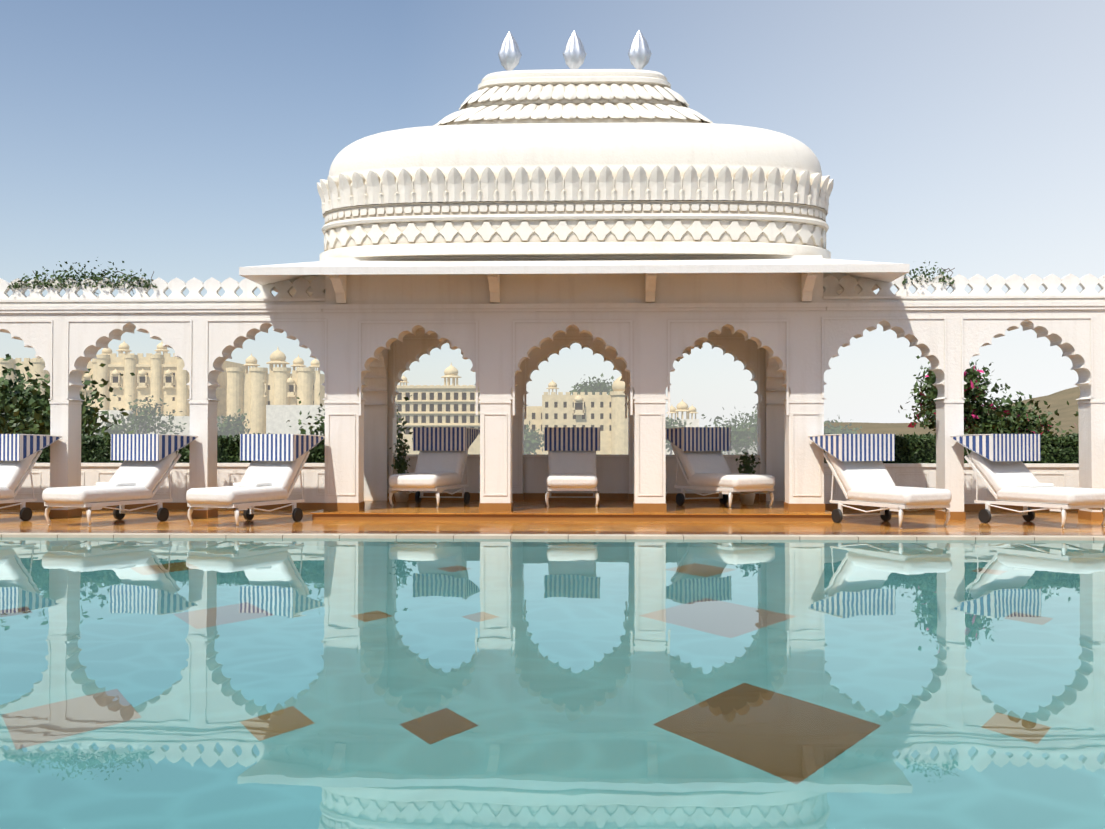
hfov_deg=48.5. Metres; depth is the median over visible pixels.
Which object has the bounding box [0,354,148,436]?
garden tree
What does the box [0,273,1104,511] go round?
marble arcade
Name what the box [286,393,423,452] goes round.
shrub
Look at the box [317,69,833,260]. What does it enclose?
marble dome
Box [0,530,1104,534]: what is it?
wet edge paving
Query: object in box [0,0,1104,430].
sky
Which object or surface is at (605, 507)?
platform paving
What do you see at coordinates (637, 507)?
pavilion plinths
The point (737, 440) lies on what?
tree
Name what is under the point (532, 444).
tree
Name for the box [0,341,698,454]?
city palace
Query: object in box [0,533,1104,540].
pool coping
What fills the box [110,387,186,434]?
tree
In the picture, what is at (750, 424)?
tree
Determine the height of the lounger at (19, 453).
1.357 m
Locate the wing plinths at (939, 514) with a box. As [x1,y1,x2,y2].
[49,508,1103,519]
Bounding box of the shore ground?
[722,442,756,454]
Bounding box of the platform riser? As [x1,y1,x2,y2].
[312,514,832,521]
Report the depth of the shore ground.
430.68 m
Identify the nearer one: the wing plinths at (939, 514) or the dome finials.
the wing plinths at (939, 514)
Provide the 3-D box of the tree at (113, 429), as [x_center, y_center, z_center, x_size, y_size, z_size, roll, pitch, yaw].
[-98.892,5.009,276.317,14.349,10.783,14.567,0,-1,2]
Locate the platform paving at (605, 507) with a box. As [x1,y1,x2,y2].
[310,500,831,514]
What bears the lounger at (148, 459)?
on the deck paving at (912, 521)
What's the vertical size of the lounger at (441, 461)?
1.357 m
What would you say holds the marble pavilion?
on the platform paving at (605, 507)
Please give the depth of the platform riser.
18.92 m
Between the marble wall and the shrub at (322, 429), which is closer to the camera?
the marble wall
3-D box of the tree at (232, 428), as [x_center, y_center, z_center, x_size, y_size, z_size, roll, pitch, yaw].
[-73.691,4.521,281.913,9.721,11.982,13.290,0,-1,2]
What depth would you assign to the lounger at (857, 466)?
18.41 m
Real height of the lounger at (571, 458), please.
1.357 m
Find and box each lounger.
[0,434,61,520]
[42,434,198,526]
[186,434,325,527]
[389,427,479,507]
[544,427,599,507]
[665,427,774,509]
[807,434,951,528]
[950,434,1104,528]
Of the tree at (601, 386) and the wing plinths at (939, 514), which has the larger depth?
the tree at (601, 386)
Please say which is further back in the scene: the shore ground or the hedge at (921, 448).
the shore ground
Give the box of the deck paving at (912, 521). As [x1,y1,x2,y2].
[0,509,1104,532]
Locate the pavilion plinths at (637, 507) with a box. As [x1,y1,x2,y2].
[323,493,824,511]
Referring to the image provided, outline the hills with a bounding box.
[748,386,1079,441]
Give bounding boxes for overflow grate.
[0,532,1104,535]
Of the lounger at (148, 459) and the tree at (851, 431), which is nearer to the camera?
the lounger at (148, 459)
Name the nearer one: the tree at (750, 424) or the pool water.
the pool water
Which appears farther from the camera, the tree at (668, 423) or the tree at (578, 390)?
the tree at (578, 390)
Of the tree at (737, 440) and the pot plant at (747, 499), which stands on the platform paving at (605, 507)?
the pot plant at (747, 499)
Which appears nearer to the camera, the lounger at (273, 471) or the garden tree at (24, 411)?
the lounger at (273, 471)
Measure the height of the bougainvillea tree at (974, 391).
3.141 m
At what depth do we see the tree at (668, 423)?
285.60 m
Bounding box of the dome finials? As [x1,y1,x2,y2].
[498,30,651,70]
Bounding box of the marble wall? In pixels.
[12,463,1078,503]
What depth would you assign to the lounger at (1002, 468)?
18.35 m
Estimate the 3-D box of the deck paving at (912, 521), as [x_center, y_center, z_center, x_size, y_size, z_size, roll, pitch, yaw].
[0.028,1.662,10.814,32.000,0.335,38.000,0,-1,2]
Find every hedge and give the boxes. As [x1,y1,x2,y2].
[31,433,324,462]
[824,433,1078,463]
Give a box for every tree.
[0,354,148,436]
[90,414,144,436]
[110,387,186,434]
[217,408,250,437]
[524,421,543,453]
[569,382,600,394]
[574,373,613,394]
[665,417,691,454]
[701,416,756,454]
[702,407,756,454]
[824,417,863,434]
[824,420,837,433]
[824,423,861,433]
[898,355,1005,434]
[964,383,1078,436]
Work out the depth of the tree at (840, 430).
296.62 m
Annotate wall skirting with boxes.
[0,502,1078,510]
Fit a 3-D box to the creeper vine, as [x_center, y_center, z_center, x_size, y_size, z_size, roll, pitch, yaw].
[-1.211,-2.266,19.695,15.187,0.620,0.455,0,-1,2]
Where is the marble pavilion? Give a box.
[239,255,909,503]
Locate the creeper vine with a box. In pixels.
[7,260,954,293]
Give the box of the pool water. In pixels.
[0,537,1104,828]
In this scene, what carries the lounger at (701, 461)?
on the platform paving at (605, 507)
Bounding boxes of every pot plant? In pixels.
[389,436,409,501]
[735,451,760,504]
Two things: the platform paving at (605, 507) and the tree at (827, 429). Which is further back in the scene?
the tree at (827, 429)
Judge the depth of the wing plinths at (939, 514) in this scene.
19.50 m
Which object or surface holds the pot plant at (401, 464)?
on the platform paving at (605, 507)
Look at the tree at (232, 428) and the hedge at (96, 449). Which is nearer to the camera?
the hedge at (96, 449)

